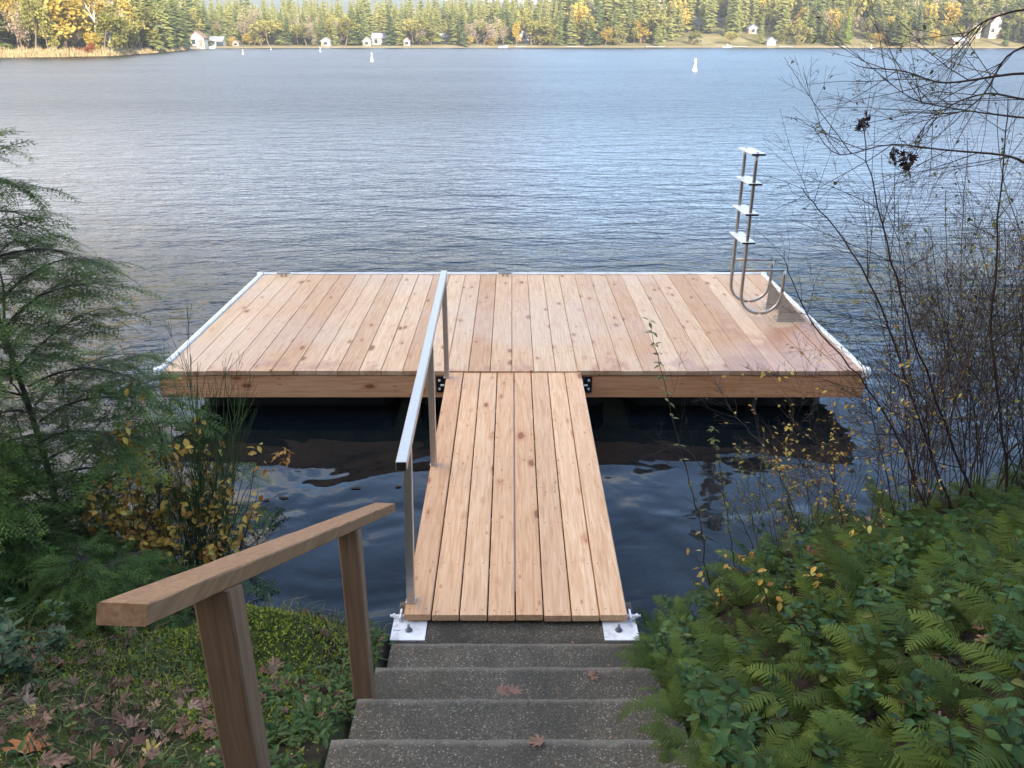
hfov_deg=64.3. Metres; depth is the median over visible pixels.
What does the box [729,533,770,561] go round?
fern
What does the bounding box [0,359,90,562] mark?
evergreen tree
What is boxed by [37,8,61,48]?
conifer
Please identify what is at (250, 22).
conifer
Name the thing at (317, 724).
ground cover
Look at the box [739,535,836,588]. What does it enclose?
fern
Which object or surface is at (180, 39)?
conifer
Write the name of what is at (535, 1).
sky
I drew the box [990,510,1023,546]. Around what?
fern
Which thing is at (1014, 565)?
fern
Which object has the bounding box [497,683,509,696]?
fallen leaf
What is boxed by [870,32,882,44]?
bush
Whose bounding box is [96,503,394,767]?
wooden handrail
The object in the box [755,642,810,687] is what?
fern
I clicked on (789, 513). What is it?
fern
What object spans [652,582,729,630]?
fern
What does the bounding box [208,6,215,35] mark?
conifer
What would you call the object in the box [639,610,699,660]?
fern
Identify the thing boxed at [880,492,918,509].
fern
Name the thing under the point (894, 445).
bare shrub
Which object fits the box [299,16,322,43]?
broadleaf tree
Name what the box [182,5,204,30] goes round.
broadleaf tree
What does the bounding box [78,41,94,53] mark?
bush
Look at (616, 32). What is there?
broadleaf tree
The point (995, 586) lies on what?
fern
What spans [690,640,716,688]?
broadleaf plant
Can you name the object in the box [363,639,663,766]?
leaf debris
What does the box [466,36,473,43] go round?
bush
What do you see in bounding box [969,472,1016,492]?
fern
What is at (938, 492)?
fern
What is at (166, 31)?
conifer
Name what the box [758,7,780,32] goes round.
broadleaf tree
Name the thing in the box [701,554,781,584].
fern
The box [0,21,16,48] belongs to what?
conifer
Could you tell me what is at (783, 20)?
conifer
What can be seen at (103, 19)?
broadleaf tree
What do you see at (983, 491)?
fern
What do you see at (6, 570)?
evergreen tree
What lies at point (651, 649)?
broadleaf plant
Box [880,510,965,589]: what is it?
fern
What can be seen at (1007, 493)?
broadleaf plant
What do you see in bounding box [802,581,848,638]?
broadleaf plant
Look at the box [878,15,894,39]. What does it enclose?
broadleaf tree
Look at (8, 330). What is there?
evergreen tree
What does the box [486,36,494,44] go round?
bush
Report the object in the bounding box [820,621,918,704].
fern
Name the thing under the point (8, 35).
broadleaf tree
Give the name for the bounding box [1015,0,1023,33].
conifer
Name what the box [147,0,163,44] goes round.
conifer
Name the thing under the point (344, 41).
conifer
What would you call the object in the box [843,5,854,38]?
conifer
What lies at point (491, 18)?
conifer
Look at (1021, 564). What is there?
fern
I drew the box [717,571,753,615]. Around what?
fern
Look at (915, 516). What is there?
broadleaf plant
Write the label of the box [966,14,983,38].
house
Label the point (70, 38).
broadleaf tree
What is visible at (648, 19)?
broadleaf tree
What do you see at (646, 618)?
fern
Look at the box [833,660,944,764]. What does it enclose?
fern
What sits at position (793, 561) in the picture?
fern
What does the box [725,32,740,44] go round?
bush
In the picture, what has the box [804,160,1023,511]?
bare shrub
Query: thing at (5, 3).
broadleaf tree
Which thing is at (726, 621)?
broadleaf plant
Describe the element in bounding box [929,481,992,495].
fern
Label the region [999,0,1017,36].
conifer
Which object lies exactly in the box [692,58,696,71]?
buoy
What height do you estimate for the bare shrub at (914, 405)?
2.458 m
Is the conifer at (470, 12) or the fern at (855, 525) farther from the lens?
the conifer at (470, 12)
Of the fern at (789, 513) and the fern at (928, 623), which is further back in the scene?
the fern at (789, 513)
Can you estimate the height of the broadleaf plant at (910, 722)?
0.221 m
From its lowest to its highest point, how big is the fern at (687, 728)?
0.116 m
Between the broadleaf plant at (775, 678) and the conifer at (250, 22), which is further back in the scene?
the conifer at (250, 22)
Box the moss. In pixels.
[0,579,389,767]
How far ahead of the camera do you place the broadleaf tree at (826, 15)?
288.22 m
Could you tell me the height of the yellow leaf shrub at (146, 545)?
1.335 m
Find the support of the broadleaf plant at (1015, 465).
on the ground at (802, 683)
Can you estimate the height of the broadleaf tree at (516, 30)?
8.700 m
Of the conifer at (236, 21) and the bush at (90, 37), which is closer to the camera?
the bush at (90, 37)
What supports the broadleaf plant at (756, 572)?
on the ground at (802, 683)
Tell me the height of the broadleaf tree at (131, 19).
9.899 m
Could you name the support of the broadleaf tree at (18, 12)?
on the ground at (802, 683)
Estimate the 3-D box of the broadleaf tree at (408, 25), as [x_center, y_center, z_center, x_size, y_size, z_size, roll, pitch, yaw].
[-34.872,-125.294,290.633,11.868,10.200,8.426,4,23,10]
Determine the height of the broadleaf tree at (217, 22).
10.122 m
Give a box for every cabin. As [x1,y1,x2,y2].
[231,40,240,45]
[320,37,331,45]
[361,37,372,45]
[403,37,411,45]
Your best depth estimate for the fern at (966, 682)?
2.53 m
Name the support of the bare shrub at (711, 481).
on the ground at (802, 683)
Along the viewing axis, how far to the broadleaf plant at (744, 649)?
3.50 m
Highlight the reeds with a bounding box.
[0,44,189,57]
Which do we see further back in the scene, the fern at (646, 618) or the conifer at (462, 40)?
the conifer at (462, 40)
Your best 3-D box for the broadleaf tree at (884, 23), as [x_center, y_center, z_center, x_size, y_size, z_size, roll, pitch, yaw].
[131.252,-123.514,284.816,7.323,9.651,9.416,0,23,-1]
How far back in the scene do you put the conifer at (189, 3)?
262.67 m
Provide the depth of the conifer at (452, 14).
298.01 m
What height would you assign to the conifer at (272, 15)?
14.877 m
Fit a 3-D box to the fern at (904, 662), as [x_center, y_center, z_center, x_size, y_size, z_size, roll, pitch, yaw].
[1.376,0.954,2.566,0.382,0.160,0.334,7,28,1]
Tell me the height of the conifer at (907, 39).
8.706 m
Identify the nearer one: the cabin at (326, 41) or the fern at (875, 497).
the fern at (875, 497)
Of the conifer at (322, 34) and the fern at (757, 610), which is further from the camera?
the conifer at (322, 34)
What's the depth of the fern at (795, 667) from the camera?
3.06 m
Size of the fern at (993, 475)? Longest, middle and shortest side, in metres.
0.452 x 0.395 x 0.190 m
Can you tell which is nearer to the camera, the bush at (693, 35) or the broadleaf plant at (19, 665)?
the broadleaf plant at (19, 665)
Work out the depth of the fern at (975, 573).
3.21 m
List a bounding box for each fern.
[613,649,679,678]
[616,655,725,735]
[621,638,692,668]
[632,617,704,655]
[633,607,681,643]
[633,642,699,694]
[637,661,701,699]
[637,717,743,767]
[638,678,740,744]
[639,600,703,650]
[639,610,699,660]
[646,624,735,666]
[647,628,711,676]
[647,674,724,763]
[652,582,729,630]
[663,651,746,711]
[663,731,756,767]
[666,583,725,637]
[668,726,778,767]
[670,685,807,761]
[671,745,776,767]
[673,572,732,607]
[674,658,747,703]
[675,646,735,739]
[682,607,731,687]
[682,716,719,742]
[683,560,738,598]
[686,606,761,645]
[691,622,784,700]
[699,633,763,679]
[699,720,815,767]
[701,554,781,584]
[707,612,777,648]
[715,539,795,575]
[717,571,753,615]
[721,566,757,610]
[723,665,820,726]
[725,656,797,697]
[726,562,790,645]
[727,680,761,742]
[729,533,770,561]
[733,708,801,745]
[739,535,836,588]
[740,657,863,713]
[741,559,825,612]
[744,525,787,565]
[746,603,792,666]
[747,704,856,765]
[751,618,820,671]
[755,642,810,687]
[756,743,779,767]
[757,729,798,767]
[760,684,852,765]
[761,655,861,746]
[762,530,805,561]
[769,601,815,648]
[774,501,834,537]
[774,559,838,588]
[775,548,805,575]
[777,593,848,662]
[777,635,864,695]
[779,569,860,634]
[781,571,853,610]
[782,616,846,663]
[787,616,935,728]
[788,738,895,767]
[791,519,831,563]
[792,557,867,591]
[797,510,821,535]
[801,710,899,767]
[806,539,871,570]
[808,510,867,524]
[809,492,891,534]
[809,709,950,767]
[810,596,904,675]
[811,526,838,588]
[813,719,903,767]
[818,522,858,567]
[818,594,930,654]
[819,536,923,615]
[819,586,946,644]
[820,524,934,587]
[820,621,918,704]
[829,545,909,604]
[832,757,862,767]
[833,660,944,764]
[834,515,905,549]
[841,750,868,767]
[844,505,890,530]
[849,529,928,560]
[850,498,888,520]
[850,622,944,723]
[851,526,952,570]
[854,568,946,641]
[856,611,966,655]
[858,501,924,526]
[859,561,981,596]
[864,475,908,511]
[864,482,908,519]
[871,602,1023,698]
[872,528,975,564]
[873,575,929,619]
[876,687,944,752]
[876,717,976,767]
[877,648,1001,685]
[878,546,961,584]
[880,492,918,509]
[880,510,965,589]
[883,748,911,767]
[886,516,905,535]
[892,599,1023,652]
[892,719,1013,767]
[893,486,984,514]
[903,558,1002,621]
[904,502,1002,536]
[908,482,959,501]
[910,493,940,512]
[910,655,1023,721]
[912,532,975,572]
[913,509,1023,572]
[913,568,991,653]
[914,518,1003,549]
[915,655,990,737]
[918,493,992,517]
[920,628,1023,689]
[921,479,996,500]
[924,487,974,509]
[924,507,985,539]
[925,700,1011,767]
[926,545,964,597]
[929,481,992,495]
[935,545,1018,623]
[940,553,1008,581]
[941,559,1022,610]
[942,513,1023,572]
[943,507,994,535]
[946,481,1023,534]
[946,596,998,651]
[947,479,1012,493]
[948,518,1023,548]
[952,533,1014,596]
[952,581,1023,664]
[953,640,1023,719]
[955,641,1023,700]
[958,481,1003,517]
[959,698,1023,767]
[965,549,1023,601]
[966,507,1023,537]
[966,758,995,767]
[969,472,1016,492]
[971,575,1023,647]
[977,503,1004,516]
[977,517,1023,541]
[978,562,1023,629]
[981,602,1023,641]
[981,723,1023,767]
[984,458,1022,491]
[984,488,1010,512]
[985,462,1012,490]
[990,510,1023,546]
[990,537,1023,584]
[990,557,1023,581]
[1001,507,1023,543]
[1004,495,1023,523]
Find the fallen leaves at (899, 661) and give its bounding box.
[668,507,1020,739]
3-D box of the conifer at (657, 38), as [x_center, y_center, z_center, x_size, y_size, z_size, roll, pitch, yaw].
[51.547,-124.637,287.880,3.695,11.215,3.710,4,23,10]
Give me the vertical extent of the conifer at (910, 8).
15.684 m
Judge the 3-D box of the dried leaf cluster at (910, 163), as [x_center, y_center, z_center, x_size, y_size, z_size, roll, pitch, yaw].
[1.794,-1.008,3.683,0.096,0.111,0.100,-17,28,-34]
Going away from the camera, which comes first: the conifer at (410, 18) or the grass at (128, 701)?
the grass at (128, 701)
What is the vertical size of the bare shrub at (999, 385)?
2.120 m
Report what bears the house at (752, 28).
on the ground at (802, 683)
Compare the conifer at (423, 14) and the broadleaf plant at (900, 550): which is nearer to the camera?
the broadleaf plant at (900, 550)
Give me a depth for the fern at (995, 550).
3.73 m
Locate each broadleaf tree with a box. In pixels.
[0,0,22,47]
[0,0,34,48]
[0,6,15,42]
[0,9,13,21]
[12,2,42,49]
[17,0,51,46]
[26,11,63,48]
[42,0,92,48]
[50,15,63,49]
[52,23,78,44]
[68,29,80,50]
[89,2,130,49]
[99,0,138,46]
[113,5,136,47]
[115,13,137,50]
[117,0,145,48]
[125,5,142,44]
[129,4,162,47]
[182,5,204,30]
[208,13,231,32]
[210,19,228,35]
[215,18,228,33]
[235,7,253,44]
[247,24,265,44]
[249,8,261,44]
[250,18,282,45]
[280,19,299,41]
[289,13,302,44]
[289,23,310,45]
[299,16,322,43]
[304,22,317,45]
[316,14,340,44]
[321,14,341,33]
[331,21,344,43]
[338,15,360,45]
[401,17,425,44]
[412,17,438,44]
[463,22,470,41]
[465,24,475,40]
[467,18,487,43]
[475,20,487,38]
[483,16,499,45]
[486,19,506,43]
[494,23,509,40]
[510,21,525,42]
[512,21,520,40]
[517,14,545,44]
[533,15,557,44]
[550,23,556,36]
[566,4,594,41]
[567,2,588,34]
[575,16,599,44]
[600,27,613,44]
[601,10,636,32]
[609,24,628,44]
[631,27,641,43]
[633,6,671,42]
[634,20,649,43]
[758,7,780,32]
[774,28,791,43]
[787,17,812,44]
[793,7,810,33]
[813,7,836,37]
[820,7,842,38]
[852,15,862,30]
[859,15,881,39]
[876,16,897,41]
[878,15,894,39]
[882,7,912,35]
[911,30,924,44]
[921,3,938,35]
[922,14,940,33]
[929,28,939,45]
[936,22,961,42]
[939,1,962,35]
[954,7,991,37]
[1002,11,1023,38]
[1004,6,1023,36]
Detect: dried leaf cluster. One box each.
[853,111,870,132]
[888,147,899,169]
[897,148,919,171]
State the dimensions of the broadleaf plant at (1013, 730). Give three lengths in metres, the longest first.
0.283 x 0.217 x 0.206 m
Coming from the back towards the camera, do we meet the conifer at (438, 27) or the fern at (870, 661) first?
the conifer at (438, 27)
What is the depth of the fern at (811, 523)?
5.18 m
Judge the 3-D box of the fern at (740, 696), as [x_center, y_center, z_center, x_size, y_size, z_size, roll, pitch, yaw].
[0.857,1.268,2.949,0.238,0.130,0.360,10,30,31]
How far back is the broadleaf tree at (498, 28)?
289.90 m
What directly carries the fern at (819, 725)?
on the ground at (802, 683)
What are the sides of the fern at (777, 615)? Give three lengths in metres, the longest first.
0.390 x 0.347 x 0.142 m
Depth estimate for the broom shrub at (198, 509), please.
4.38 m
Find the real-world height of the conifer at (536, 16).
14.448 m
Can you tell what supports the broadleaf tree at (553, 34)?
on the ground at (802, 683)
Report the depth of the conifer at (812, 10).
291.00 m
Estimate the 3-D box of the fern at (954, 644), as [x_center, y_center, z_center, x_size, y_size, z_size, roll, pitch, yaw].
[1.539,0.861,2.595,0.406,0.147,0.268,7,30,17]
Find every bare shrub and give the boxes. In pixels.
[619,416,755,554]
[687,373,807,541]
[722,428,840,551]
[738,220,931,519]
[743,380,877,526]
[744,324,976,529]
[757,110,955,514]
[762,401,908,537]
[783,35,1011,505]
[786,92,1023,520]
[796,160,1023,523]
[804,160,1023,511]
[816,220,1023,509]
[857,82,1023,491]
[859,234,1023,497]
[904,145,1023,431]
[931,80,1023,492]
[963,271,1023,469]
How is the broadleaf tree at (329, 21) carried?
on the ground at (802, 683)
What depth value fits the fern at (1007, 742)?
2.02 m
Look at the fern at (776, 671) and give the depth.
3.26 m
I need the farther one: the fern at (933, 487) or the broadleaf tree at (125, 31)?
the broadleaf tree at (125, 31)
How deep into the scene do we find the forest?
309.25 m
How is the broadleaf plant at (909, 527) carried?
on the ground at (802, 683)
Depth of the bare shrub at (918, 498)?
5.02 m
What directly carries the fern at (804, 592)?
on the ground at (802, 683)
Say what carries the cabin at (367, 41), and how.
on the ground at (802, 683)
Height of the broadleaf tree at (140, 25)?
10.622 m
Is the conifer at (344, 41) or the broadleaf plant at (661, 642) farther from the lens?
the conifer at (344, 41)
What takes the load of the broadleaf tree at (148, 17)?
on the ground at (802, 683)
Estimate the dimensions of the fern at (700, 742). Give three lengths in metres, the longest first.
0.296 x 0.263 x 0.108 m
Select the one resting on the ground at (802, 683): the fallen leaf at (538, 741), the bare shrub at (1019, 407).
the bare shrub at (1019, 407)
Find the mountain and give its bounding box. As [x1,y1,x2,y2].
[174,0,533,16]
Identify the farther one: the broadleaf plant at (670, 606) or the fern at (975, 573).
the broadleaf plant at (670, 606)
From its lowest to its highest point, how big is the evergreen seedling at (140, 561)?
0.617 m
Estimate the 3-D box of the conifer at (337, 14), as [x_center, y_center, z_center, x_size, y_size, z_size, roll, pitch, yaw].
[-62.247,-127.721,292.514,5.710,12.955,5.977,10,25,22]
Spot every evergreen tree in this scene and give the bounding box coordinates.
[0,126,286,621]
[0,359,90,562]
[0,420,194,636]
[0,520,94,612]
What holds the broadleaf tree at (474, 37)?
on the ground at (802, 683)
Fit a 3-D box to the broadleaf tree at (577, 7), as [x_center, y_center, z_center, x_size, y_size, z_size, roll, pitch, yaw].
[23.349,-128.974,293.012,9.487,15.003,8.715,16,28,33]
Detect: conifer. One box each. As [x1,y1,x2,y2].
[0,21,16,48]
[22,30,54,48]
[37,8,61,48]
[105,0,129,43]
[139,0,166,51]
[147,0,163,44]
[152,0,161,36]
[158,0,176,48]
[164,1,181,45]
[168,0,187,47]
[172,0,189,46]
[176,0,190,43]
[180,0,195,44]
[186,0,195,11]
[196,2,212,44]
[202,3,212,41]
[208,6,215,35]
[218,3,229,44]
[227,0,239,40]
[233,8,243,43]
[240,6,249,43]
[246,10,258,44]
[255,10,265,43]
[261,4,266,36]
[263,11,275,43]
[270,3,277,43]
[273,9,285,44]
[282,13,293,44]
[288,9,301,44]
[295,14,304,44]
[299,7,310,44]
[309,5,320,44]
[317,9,326,44]
[331,15,339,45]
[336,9,343,43]
[341,14,349,44]
[346,2,356,41]
[347,7,361,45]
[352,4,365,45]
[360,7,372,43]
[383,4,396,45]
[392,2,404,44]
[399,10,406,44]
[407,2,414,43]
[414,12,426,43]
[422,7,428,43]
[426,9,435,44]
[432,5,445,43]
[446,5,461,44]
[448,5,453,43]
[456,8,467,46]
[467,3,477,42]
[484,6,497,42]
[494,0,501,41]
[498,4,508,43]
[504,0,509,37]
[506,9,515,43]
[512,8,521,41]
[530,5,540,43]
[544,8,553,44]
[554,10,558,39]
[555,4,564,44]
[561,10,567,42]
[564,0,576,37]
[564,6,579,44]
[583,10,594,45]
[591,5,603,44]
[592,0,604,39]
[601,0,613,41]
[607,5,618,43]
[616,0,633,41]
[624,6,633,41]
[628,0,639,41]
[647,3,659,40]
[653,14,661,45]
[659,0,666,42]
[665,0,678,39]
[724,0,741,34]
[756,13,764,43]
[766,0,790,38]
[798,1,809,39]
[805,0,820,39]
[807,14,816,43]
[816,0,825,33]
[816,13,826,42]
[824,0,832,34]
[826,20,834,44]
[833,16,845,45]
[836,4,847,37]
[840,0,848,26]
[843,3,852,43]
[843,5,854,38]
[866,0,880,37]
[878,0,892,34]
[887,7,901,44]
[892,0,902,18]
[896,7,908,45]
[904,0,914,34]
[905,21,910,44]
[909,0,919,37]
[914,1,922,28]
[914,9,923,40]
[920,9,932,44]
[936,0,947,34]
[938,6,945,30]
[957,0,976,34]
[981,0,1002,30]
[999,0,1003,20]
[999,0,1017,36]
[1001,22,1010,45]
[1012,20,1020,41]
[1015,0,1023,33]
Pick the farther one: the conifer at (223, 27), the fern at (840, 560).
the conifer at (223, 27)
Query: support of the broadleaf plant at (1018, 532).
on the ground at (802, 683)
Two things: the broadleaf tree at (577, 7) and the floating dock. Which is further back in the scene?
the broadleaf tree at (577, 7)
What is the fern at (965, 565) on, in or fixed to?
on the ground at (802, 683)
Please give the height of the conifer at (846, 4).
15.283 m
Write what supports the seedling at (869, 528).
on the ground at (802, 683)
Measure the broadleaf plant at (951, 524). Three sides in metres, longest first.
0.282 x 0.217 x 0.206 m
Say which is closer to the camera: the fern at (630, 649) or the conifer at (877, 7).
the fern at (630, 649)
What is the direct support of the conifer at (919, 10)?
on the ground at (802, 683)
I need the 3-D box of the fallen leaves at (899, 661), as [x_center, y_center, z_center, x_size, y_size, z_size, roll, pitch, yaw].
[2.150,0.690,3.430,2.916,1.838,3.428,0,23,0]
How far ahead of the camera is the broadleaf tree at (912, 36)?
280.28 m
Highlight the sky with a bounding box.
[445,0,551,7]
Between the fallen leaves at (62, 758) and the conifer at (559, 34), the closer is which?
the fallen leaves at (62, 758)
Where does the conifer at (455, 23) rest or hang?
on the ground at (802, 683)
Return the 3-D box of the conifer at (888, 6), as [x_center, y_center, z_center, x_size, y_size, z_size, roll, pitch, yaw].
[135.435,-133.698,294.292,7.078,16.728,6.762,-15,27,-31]
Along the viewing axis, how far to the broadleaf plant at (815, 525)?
4.86 m
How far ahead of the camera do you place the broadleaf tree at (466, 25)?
295.95 m
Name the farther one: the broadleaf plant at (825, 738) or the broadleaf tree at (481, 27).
the broadleaf tree at (481, 27)
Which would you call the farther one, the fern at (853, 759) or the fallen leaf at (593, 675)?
the fallen leaf at (593, 675)
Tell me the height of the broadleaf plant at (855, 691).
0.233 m
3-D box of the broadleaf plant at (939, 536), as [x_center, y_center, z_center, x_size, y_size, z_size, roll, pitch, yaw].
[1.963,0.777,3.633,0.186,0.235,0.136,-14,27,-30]
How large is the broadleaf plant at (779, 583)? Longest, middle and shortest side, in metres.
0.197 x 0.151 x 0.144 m
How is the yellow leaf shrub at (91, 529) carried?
on the ground at (802, 683)
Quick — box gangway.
[390,270,640,640]
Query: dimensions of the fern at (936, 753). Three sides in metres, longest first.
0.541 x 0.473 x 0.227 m
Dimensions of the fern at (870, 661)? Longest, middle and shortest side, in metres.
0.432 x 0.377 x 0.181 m
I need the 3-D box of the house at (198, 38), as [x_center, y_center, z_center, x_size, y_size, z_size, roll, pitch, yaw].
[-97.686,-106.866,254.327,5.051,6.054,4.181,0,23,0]
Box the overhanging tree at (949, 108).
[772,0,1023,218]
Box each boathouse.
[208,36,226,45]
[765,37,776,45]
[948,37,968,45]
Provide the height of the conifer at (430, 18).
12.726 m
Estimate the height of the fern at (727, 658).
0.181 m
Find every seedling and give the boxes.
[6,527,195,641]
[687,545,753,608]
[755,562,822,627]
[837,509,871,547]
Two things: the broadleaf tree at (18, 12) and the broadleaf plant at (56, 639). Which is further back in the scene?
the broadleaf tree at (18, 12)
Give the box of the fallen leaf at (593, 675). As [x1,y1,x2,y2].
[588,669,598,680]
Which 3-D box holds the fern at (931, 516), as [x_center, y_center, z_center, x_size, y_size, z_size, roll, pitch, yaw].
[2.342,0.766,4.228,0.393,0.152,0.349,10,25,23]
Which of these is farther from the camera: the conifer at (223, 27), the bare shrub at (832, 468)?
the conifer at (223, 27)
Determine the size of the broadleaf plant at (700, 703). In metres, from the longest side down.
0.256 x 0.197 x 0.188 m
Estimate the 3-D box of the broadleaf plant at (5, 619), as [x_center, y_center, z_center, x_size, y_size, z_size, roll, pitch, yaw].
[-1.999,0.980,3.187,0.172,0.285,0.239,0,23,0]
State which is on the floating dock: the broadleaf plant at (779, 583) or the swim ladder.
the swim ladder
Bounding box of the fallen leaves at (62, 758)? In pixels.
[0,586,382,767]
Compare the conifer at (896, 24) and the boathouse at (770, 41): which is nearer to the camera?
the conifer at (896, 24)
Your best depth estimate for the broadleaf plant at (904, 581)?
3.42 m
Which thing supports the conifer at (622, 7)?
on the ground at (802, 683)
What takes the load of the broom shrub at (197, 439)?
on the ground at (802, 683)
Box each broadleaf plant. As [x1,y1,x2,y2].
[0,597,31,652]
[0,620,25,687]
[0,640,47,679]
[37,599,73,654]
[638,642,662,664]
[649,615,692,660]
[658,601,677,656]
[662,596,698,640]
[674,662,711,697]
[677,634,714,664]
[684,678,748,732]
[690,593,718,617]
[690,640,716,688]
[701,705,755,767]
[704,612,730,632]
[708,685,762,702]
[708,728,762,767]
[729,701,787,755]
[731,577,752,605]
[733,634,780,671]
[737,544,771,593]
[740,675,781,737]
[744,724,796,767]
[757,522,779,556]
[757,528,781,573]
[762,657,799,707]
[768,572,794,602]
[781,601,835,650]
[782,557,807,587]
[790,530,819,563]
[794,561,827,592]
[800,529,829,548]
[801,520,837,536]
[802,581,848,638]
[804,647,849,700]
[813,708,865,765]
[813,748,839,767]
[814,590,833,612]
[841,668,914,719]
[845,620,903,665]
[853,529,894,583]
[853,571,909,608]
[854,584,904,619]
[857,587,908,637]
[859,514,889,540]
[863,542,908,563]
[866,502,891,544]
[870,520,917,576]
[881,559,922,598]
[887,713,955,767]
[889,491,922,534]
[896,655,967,734]
[901,515,939,565]
[902,512,931,530]
[913,644,959,694]
[919,568,970,627]
[930,566,971,598]
[933,508,992,543]
[934,534,971,570]
[934,704,1001,767]
[951,500,1015,532]
[955,550,996,587]
[958,488,993,526]
[972,671,1023,767]
[980,514,1010,547]
[982,614,1023,657]
[983,574,1023,637]
[992,492,1020,513]
[1001,709,1023,767]
[1010,462,1023,491]
[1011,529,1023,562]
[1011,628,1023,696]
[1011,661,1023,704]
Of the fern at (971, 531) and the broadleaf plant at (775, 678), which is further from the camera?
the fern at (971, 531)
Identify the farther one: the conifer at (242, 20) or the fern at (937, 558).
the conifer at (242, 20)
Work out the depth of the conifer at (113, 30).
171.90 m
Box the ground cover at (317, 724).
[0,611,395,767]
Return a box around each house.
[188,31,208,48]
[371,31,387,44]
[438,33,448,42]
[519,27,528,41]
[687,15,701,29]
[715,18,724,23]
[746,24,758,33]
[853,18,867,27]
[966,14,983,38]
[983,13,1003,38]
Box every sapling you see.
[642,317,709,586]
[707,426,738,566]
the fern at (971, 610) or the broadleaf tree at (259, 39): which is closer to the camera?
the fern at (971, 610)
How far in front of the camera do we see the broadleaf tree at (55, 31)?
155.69 m
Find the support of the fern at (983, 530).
on the ground at (802, 683)
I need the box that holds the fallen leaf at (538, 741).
[527,734,544,746]
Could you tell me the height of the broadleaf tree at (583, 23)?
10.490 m
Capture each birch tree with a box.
[76,8,96,45]
[78,0,109,33]
[82,0,126,50]
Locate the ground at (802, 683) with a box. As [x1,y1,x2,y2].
[0,15,1023,767]
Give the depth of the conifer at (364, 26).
285.68 m
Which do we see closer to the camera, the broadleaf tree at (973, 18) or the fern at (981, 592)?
the fern at (981, 592)
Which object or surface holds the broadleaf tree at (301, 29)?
on the ground at (802, 683)
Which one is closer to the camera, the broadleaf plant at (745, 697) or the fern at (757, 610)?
the broadleaf plant at (745, 697)
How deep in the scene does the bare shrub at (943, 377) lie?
4.48 m
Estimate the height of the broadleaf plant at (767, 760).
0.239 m
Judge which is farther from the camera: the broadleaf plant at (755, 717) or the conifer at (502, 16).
the conifer at (502, 16)
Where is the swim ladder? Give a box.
[729,146,807,321]
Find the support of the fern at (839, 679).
on the ground at (802, 683)
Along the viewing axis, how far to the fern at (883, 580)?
3.44 m
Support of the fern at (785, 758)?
on the ground at (802, 683)
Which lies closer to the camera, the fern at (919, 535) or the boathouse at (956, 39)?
the fern at (919, 535)
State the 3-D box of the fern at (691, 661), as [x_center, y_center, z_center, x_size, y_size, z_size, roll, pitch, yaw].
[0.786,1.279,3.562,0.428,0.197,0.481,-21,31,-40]
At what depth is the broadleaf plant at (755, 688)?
3.12 m
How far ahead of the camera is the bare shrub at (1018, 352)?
4.41 m
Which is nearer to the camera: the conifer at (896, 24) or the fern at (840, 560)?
the fern at (840, 560)
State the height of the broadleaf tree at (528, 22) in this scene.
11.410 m
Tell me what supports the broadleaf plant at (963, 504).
on the ground at (802, 683)
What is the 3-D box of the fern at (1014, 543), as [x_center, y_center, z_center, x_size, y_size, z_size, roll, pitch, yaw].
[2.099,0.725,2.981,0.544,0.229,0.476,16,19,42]
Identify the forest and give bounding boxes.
[0,0,1023,44]
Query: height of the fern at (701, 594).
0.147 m
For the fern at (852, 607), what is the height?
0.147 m
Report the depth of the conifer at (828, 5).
295.85 m
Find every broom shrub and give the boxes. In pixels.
[114,304,259,568]
[127,405,238,572]
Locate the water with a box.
[0,48,1023,665]
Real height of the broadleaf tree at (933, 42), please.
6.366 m
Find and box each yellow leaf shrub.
[73,374,262,575]
[73,461,174,587]
[113,453,269,573]
[216,447,292,557]
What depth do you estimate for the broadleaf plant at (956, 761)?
2.02 m
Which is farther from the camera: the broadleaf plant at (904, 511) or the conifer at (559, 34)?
the conifer at (559, 34)
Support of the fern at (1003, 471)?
on the ground at (802, 683)
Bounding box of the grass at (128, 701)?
[0,576,399,767]
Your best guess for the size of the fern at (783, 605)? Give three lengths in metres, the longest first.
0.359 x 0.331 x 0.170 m
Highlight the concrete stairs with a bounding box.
[324,599,708,767]
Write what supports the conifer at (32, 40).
on the ground at (802, 683)
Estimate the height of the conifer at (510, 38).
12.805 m
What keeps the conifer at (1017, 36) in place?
on the ground at (802, 683)
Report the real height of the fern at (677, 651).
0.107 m
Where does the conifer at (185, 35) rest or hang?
on the ground at (802, 683)
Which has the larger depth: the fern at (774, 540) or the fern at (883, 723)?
the fern at (774, 540)
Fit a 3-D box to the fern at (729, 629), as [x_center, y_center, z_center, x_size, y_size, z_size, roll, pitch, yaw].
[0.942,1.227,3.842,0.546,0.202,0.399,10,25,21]
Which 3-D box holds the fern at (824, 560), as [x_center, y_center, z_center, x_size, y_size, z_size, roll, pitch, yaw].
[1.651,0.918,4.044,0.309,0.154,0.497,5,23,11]
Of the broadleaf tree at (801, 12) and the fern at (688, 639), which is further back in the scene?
the broadleaf tree at (801, 12)
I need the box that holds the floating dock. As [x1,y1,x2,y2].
[153,272,870,405]
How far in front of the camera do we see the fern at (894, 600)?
3.18 m
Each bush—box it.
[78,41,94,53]
[82,31,100,50]
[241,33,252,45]
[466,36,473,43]
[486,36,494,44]
[687,30,702,44]
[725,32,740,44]
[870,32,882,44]
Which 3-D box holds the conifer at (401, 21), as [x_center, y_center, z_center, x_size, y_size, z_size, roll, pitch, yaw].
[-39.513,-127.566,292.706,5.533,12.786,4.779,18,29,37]
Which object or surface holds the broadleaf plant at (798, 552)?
on the ground at (802, 683)
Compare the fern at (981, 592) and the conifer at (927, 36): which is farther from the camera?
the conifer at (927, 36)
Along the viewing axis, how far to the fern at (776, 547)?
4.74 m
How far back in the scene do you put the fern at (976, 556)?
3.39 m
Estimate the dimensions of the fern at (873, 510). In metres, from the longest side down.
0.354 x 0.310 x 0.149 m
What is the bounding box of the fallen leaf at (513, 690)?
[507,684,522,694]

